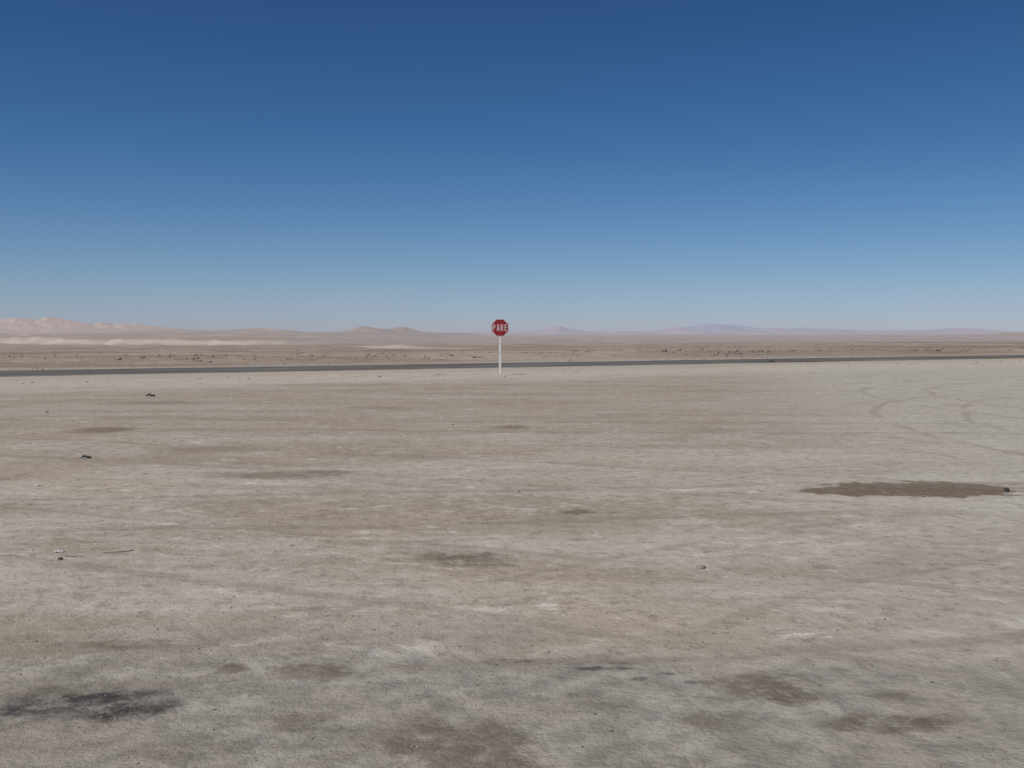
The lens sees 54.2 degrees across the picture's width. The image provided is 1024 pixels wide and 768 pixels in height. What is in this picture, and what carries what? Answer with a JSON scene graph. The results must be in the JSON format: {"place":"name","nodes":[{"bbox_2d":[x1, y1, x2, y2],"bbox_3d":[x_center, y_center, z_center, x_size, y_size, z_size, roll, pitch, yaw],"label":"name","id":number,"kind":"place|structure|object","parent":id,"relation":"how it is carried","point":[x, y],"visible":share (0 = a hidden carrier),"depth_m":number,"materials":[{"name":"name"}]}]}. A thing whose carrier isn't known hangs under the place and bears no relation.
{"place":"outdoors","nodes":[
{"label":"outdoors","id":0,"kind":"place"},
{"bbox_2d":[0,317,1023,767],"bbox_3d":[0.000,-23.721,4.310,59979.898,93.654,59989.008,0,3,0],"label":"desert ground","id":1,"kind":"structure","parent":0,"point":[300,441],"depth_m":7.61,"materials":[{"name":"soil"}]},
{"bbox_2d":[492,319,507,375],"bbox_3d":[-0.464,-1.322,40.183,0.638,2.550,0.315,1,3,16],"label":"stop sign","id":2,"kind":"object","parent":1,"relation":"on","point":[499,327],"visible":0.91,"depth_m":40.09,"materials":[{"name":"red metal"}]},
{"bbox_2d":[46,384,959,568],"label":"scattered stones","id":3,"kind":"object","parent":1,"relation":"on","point":[701,567],"visible":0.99,"depth_m":10.36,"materials":[{"name":"grey stone"}]},
{"bbox_2d":[0,345,1023,383],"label":"roadside rubble","id":4,"kind":"object","parent":1,"relation":"on","point":[725,354],"visible":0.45,"depth_m":76.61,"materials":[{"name":"stone"}]},
{"bbox_2d":[0,355,1023,380],"bbox_3d":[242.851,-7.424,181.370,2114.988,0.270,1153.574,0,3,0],"label":"asphalt road","id":5,"kind":"structure","parent":0,"point":[84,374],"depth_m":45.62,"materials":[{"name":"grey asphalt"}]},
{"bbox_2d":[0,0,1023,332],"label":"sky","id":6,"kind":"structure","parent":0,"point":[436,166],"materials":[{"name":"blue"}]},
{"bbox_2d":[454,324,861,332],"bbox_3d":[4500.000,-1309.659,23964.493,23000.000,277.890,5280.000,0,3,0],"label":"distant mountains","id":7,"kind":"structure","parent":0,"point":[712,327],"depth_m":22989.08,"materials":[{"name":"grey stone"}]},
{"bbox_2d":[432,326,1010,334],"bbox_3d":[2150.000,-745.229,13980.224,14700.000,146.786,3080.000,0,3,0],"label":"distant mountains","id":8,"kind":"structure","parent":0,"point":[555,330],"depth_m":13168.32,"materials":[{"name":"grey stone"}]}
]}

